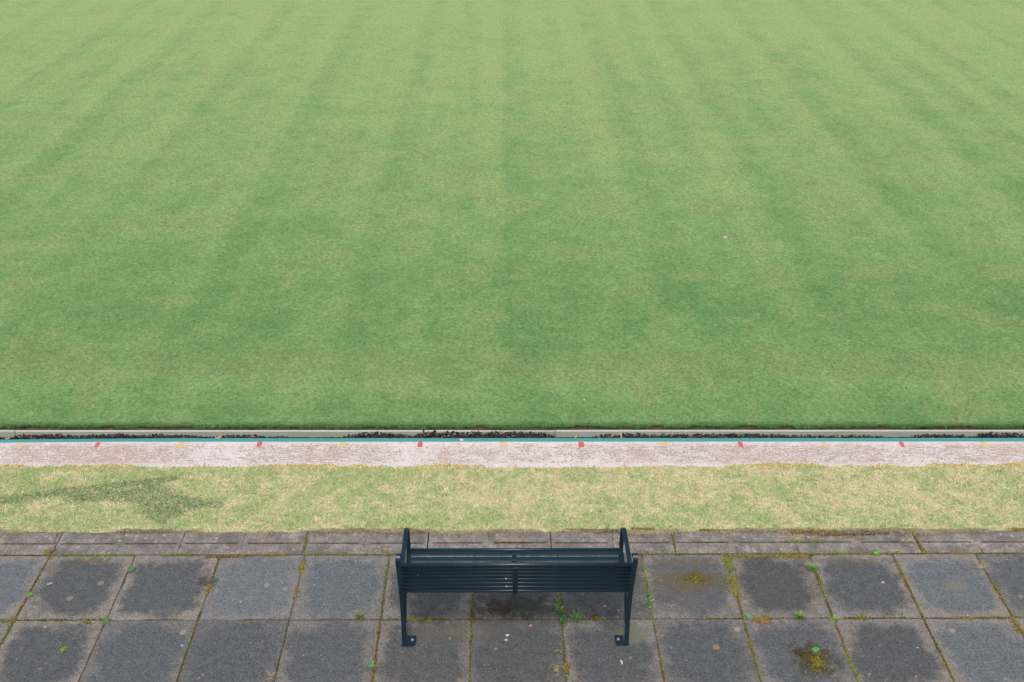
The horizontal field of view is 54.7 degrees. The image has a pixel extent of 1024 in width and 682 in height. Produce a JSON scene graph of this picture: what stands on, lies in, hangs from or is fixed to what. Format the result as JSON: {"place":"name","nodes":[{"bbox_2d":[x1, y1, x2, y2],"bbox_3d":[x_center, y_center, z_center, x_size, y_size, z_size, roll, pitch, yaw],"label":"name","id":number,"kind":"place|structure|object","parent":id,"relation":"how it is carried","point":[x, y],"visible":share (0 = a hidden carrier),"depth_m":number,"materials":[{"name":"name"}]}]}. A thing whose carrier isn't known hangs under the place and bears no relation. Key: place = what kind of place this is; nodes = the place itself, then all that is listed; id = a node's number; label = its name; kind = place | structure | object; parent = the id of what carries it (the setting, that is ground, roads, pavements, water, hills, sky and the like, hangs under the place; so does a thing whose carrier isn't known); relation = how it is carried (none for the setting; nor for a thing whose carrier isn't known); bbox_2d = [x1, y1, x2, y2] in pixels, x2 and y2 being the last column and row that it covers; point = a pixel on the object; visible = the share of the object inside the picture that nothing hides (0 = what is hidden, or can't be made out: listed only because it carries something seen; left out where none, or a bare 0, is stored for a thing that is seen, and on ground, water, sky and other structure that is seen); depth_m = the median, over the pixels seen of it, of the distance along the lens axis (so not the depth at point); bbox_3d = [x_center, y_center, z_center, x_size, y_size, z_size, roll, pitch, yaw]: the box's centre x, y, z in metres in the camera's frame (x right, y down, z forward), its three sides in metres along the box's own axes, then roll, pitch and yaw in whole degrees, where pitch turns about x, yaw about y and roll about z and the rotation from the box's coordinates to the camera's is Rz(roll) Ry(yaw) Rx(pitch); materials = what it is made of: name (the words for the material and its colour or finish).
{"place":"outdoors","nodes":[
{"label":"outdoors","id":0,"kind":"place"},
{"bbox_2d":[1,436,1021,439],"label":"ditch floor","id":1,"kind":"structure","parent":0,"point":[462,437],"depth_m":8.49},
{"bbox_2d":[0,430,15,436],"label":"retaining board","id":2,"kind":"object","parent":1,"relation":"on","point":[7,433],"visible":1,"depth_m":8.40,"materials":[{"name":"grey wood"}]},
{"bbox_2d":[0,425,1023,435],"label":"soil bank","id":3,"kind":"structure","parent":1,"relation":"on","point":[580,427],"depth_m":8.49,"materials":[{"name":"brown soil"}]},
{"bbox_2d":[15,430,473,436],"bbox_3d":[-2.272,0.790,8.444,3.889,0.063,0.022,0,31,-1],"label":"retaining board","id":4,"kind":"object","parent":3,"relation":"attached to","point":[297,433],"visible":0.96,"depth_m":8.43,"materials":[{"name":"wood"}]},
{"bbox_2d":[474,430,555,436],"bbox_3d":[0.024,0.793,8.478,0.697,0.062,0.022,0,31,-1],"label":"retaining board","id":5,"kind":"object","parent":1,"relation":"on","point":[551,432],"visible":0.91,"depth_m":8.46,"materials":[{"name":"wood"}]},
{"bbox_2d":[556,430,1023,436],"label":"retaining board","id":6,"kind":"object","parent":1,"relation":"on","point":[839,433],"visible":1,"depth_m":8.49,"materials":[{"name":"grey wood"}]},
{"bbox_2d":[604,438,1023,441],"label":"edging board","id":7,"kind":"object","parent":1,"relation":"on","point":[804,439],"visible":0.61,"depth_m":8.25,"materials":[{"name":"teal paint"}]},
{"bbox_2d":[0,0,1023,424],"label":"bowling green","id":8,"kind":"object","parent":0,"point":[288,212],"visible":1,"depth_m":12.33,"materials":[{"name":"green plant"}]},
{"bbox_2d":[0,420,1023,429],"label":"green fringe","id":9,"kind":"object","parent":8,"relation":"attached to","point":[516,426],"visible":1,"depth_m":8.46,"materials":[{"name":"green plant"}]},
{"bbox_2d":[0,553,1023,681],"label":"pavement","id":10,"kind":"structure","parent":0,"point":[228,644],"depth_m":6.50,"materials":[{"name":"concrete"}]},
{"bbox_2d":[128,566,136,572],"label":"weed","id":11,"kind":"object","parent":10,"relation":"on","point":[131,569],"visible":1,"depth_m":6.89,"materials":[{"name":"green plant"}]},
{"bbox_2d":[265,668,282,678],"bbox_3d":[-1.474,2.063,6.112,0.134,0.030,0.122,0,31,-1],"label":"dead grass tuft","id":12,"kind":"object","parent":10,"relation":"on","point":[271,676],"visible":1,"depth_m":6.12,"materials":[{"name":"beige plant"}]},
{"bbox_2d":[353,611,363,618],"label":"grass tuft","id":13,"kind":"object","parent":10,"relation":"on","point":[361,613],"visible":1,"depth_m":6.53,"materials":[{"name":"green plant"}]},
{"bbox_2d":[478,601,512,612],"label":"moss crumbs","id":14,"kind":"object","parent":10,"relation":"on","point":[496,604],"visible":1,"depth_m":6.63,"materials":[{"name":"plant"}]},
{"bbox_2d":[0,527,1023,681],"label":"joint moss","id":15,"kind":"object","parent":10,"relation":"on","point":[734,592],"visible":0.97,"depth_m":6.76,"materials":[{"name":"green plant"}]},
{"bbox_2d":[395,527,637,645],"bbox_3d":[0.023,1.469,6.373,1.451,0.800,0.668,0,31,-1],"label":"park bench","id":16,"kind":"object","parent":10,"relation":"on","point":[454,575],"visible":1,"depth_m":6.08,"materials":[{"name":"paint"}]},
{"bbox_2d":[553,664,559,674],"bbox_3d":[0.278,2.049,6.179,0.042,0.016,0.092,-4,31,-8],"label":"moss cushion","id":17,"kind":"object","parent":10,"relation":"on","point":[556,668],"visible":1,"depth_m":6.17,"materials":[{"name":"beige plant"}]},
{"bbox_2d":[553,596,565,614],"bbox_3d":[0.315,1.773,6.621,0.094,0.027,0.176,0,31,-1],"label":"weed","id":18,"kind":"object","parent":10,"relation":"on","point":[559,606],"visible":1,"depth_m":6.62,"materials":[{"name":"green plant"}]},
{"bbox_2d":[559,614,566,625],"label":"weed","id":19,"kind":"object","parent":10,"relation":"on","point":[562,618],"visible":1,"depth_m":6.52,"materials":[{"name":"green plant"}]},
{"bbox_2d":[567,609,585,623],"bbox_3d":[0.414,1.811,6.522,0.153,0.069,0.188,0,31,-1],"label":"grass tuft","id":20,"kind":"object","parent":10,"relation":"on","point":[575,616],"visible":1,"depth_m":6.54,"materials":[{"name":"green plant"}]},
{"bbox_2d":[644,594,653,607],"bbox_3d":[0.924,1.748,6.675,0.070,0.023,0.131,3,31,4],"label":"weed","id":21,"kind":"object","parent":10,"relation":"on","point":[650,601],"visible":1,"depth_m":6.66,"materials":[{"name":"green plant"}]},
{"bbox_2d":[659,570,730,596],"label":"moss crumbs","id":22,"kind":"object","parent":10,"relation":"on","point":[695,585],"visible":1,"depth_m":6.83,"materials":[{"name":"green plant"}]},
{"bbox_2d":[681,573,710,584],"bbox_3d":[1.281,1.644,6.867,0.212,0.020,0.118,0,31,-1],"label":"moss cushion","id":23,"kind":"object","parent":10,"relation":"on","point":[695,578],"visible":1,"depth_m":6.86,"materials":[{"name":"plant"}]},
{"bbox_2d":[744,611,753,618],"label":"weed","id":24,"kind":"object","parent":10,"relation":"on","point":[748,615],"visible":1,"depth_m":6.57,"materials":[{"name":"green plant"}]},
{"bbox_2d":[750,615,773,625],"bbox_3d":[1.653,1.839,6.541,0.153,0.025,0.099,0,31,-1],"label":"moss cushion","id":25,"kind":"object","parent":10,"relation":"on","point":[762,619],"visible":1,"depth_m":6.54,"materials":[{"name":"orange plant"}]},
{"bbox_2d":[793,610,807,619],"bbox_3d":[1.907,1.818,6.556,0.128,0.045,0.102,0,31,-1],"label":"grass tuft","id":26,"kind":"object","parent":10,"relation":"on","point":[800,615],"visible":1,"depth_m":6.56,"materials":[{"name":"green plant"}]},
{"bbox_2d":[788,646,822,660],"bbox_3d":[1.861,1.995,6.298,0.232,0.014,0.092,15,34,23],"label":"moss cushion","id":27,"kind":"object","parent":10,"relation":"on","point":[803,654],"visible":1,"depth_m":6.30,"materials":[{"name":"brown plant"}]},
{"bbox_2d":[805,561,820,570],"bbox_3d":[2.110,1.586,6.955,0.128,0.035,0.124,-25,39,-35],"label":"grass tuft","id":28,"kind":"object","parent":10,"relation":"on","point":[812,566],"visible":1,"depth_m":6.96,"materials":[{"name":"green plant"}]},
{"bbox_2d":[804,651,831,676],"bbox_3d":[1.922,2.029,6.233,0.206,0.024,0.175,-25,39,-36],"label":"moss cushion","id":29,"kind":"object","parent":10,"relation":"on","point":[816,661],"visible":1,"depth_m":6.23,"materials":[{"name":"yellow plant"}]},
{"bbox_2d":[971,558,986,573],"bbox_3d":[3.296,1.589,6.973,0.167,0.030,0.180,-11,33,-19],"label":"dead grass tuft","id":30,"kind":"object","parent":10,"relation":"on","point":[980,565],"visible":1,"depth_m":6.99,"materials":[{"name":"beige plant"}]},
{"bbox_2d":[0,464,1023,532],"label":"grass verge","id":31,"kind":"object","parent":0,"point":[286,470],"depth_m":7.57,"materials":[{"name":"green plant"}]},
{"bbox_2d":[0,524,1023,537],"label":"verge fringe","id":32,"kind":"object","parent":31,"relation":"on","point":[663,532],"visible":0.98,"depth_m":7.25,"materials":[{"name":"green plant"}]},
{"bbox_2d":[0,460,1023,471],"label":"verge moss","id":33,"kind":"object","parent":31,"relation":"on","point":[751,465],"visible":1,"depth_m":7.91,"materials":[{"name":"plant"}]},
{"bbox_2d":[0,441,1023,467],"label":"white path","id":34,"kind":"structure","parent":0,"point":[489,454],"depth_m":8.06,"materials":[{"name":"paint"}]},
{"bbox_2d":[16,442,23,446],"bbox_3d":[-4.036,0.847,8.118,0.060,0.002,0.066,0,31,-1],"label":"painted mark","id":35,"kind":"object","parent":34,"relation":"on","point":[19,444],"visible":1,"depth_m":8.12,"materials":[{"name":"yellow paint"}]},
{"bbox_2d":[176,442,184,447],"bbox_3d":[-2.721,0.853,8.129,0.060,0.002,0.079,0,31,-1],"label":"painted mark","id":36,"kind":"object","parent":34,"relation":"on","point":[180,444],"visible":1,"depth_m":8.13,"materials":[{"name":"yellow paint"}]},
{"bbox_2d":[0,438,603,442],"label":"edging board","id":37,"kind":"object","parent":34,"relation":"attached to","point":[326,440],"visible":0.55,"depth_m":8.20,"materials":[{"name":"teal paint"}]},
{"bbox_2d":[339,442,345,446],"bbox_3d":[-1.394,0.853,8.149,0.057,0.002,0.078,0,31,-1],"label":"painted mark","id":38,"kind":"object","parent":34,"relation":"on","point":[342,444],"visible":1,"depth_m":8.15,"materials":[{"name":"yellow paint"}]},
{"bbox_2d":[500,442,506,446],"bbox_3d":[-0.069,0.853,8.168,0.057,0.002,0.070,0,31,-1],"label":"painted mark","id":39,"kind":"object","parent":34,"relation":"on","point":[503,444],"visible":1,"depth_m":8.17,"materials":[{"name":"yellow paint"}]},
{"bbox_2d":[660,441,667,445],"bbox_3d":[1.258,0.852,8.191,0.059,0.002,0.068,0,31,-1],"label":"painted mark","id":40,"kind":"object","parent":34,"relation":"on","point":[663,443],"visible":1,"depth_m":8.19,"materials":[{"name":"yellow paint"}]},
{"bbox_2d":[981,441,988,447],"bbox_3d":[3.926,0.861,8.216,0.047,0.002,0.087,0,31,-1],"label":"painted mark","id":41,"kind":"object","parent":34,"relation":"on","point":[984,444],"visible":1,"depth_m":8.22,"materials":[{"name":"yellow paint"}]},
{"bbox_2d":[0,430,1023,439],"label":"ditch gravel","id":42,"kind":"structure","parent":0,"point":[478,434],"depth_m":8.43,"materials":[{"name":"black gravel"}]},
{"label":"kerb bed","id":43,"kind":"structure","parent":0,"visible":0},
{"bbox_2d":[0,530,1023,554],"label":"kerb","id":44,"kind":"structure","parent":43,"relation":"on","point":[332,542],"depth_m":7.16,"materials":[{"name":"concrete"}]},
{"bbox_2d":[785,534,806,544],"bbox_3d":[2.069,1.443,7.207,0.178,0.020,0.146,0,31,-1],"label":"grass tuft","id":45,"kind":"object","parent":44,"relation":"on","point":[793,537],"visible":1,"depth_m":7.20,"materials":[{"name":"plant"}]}
]}

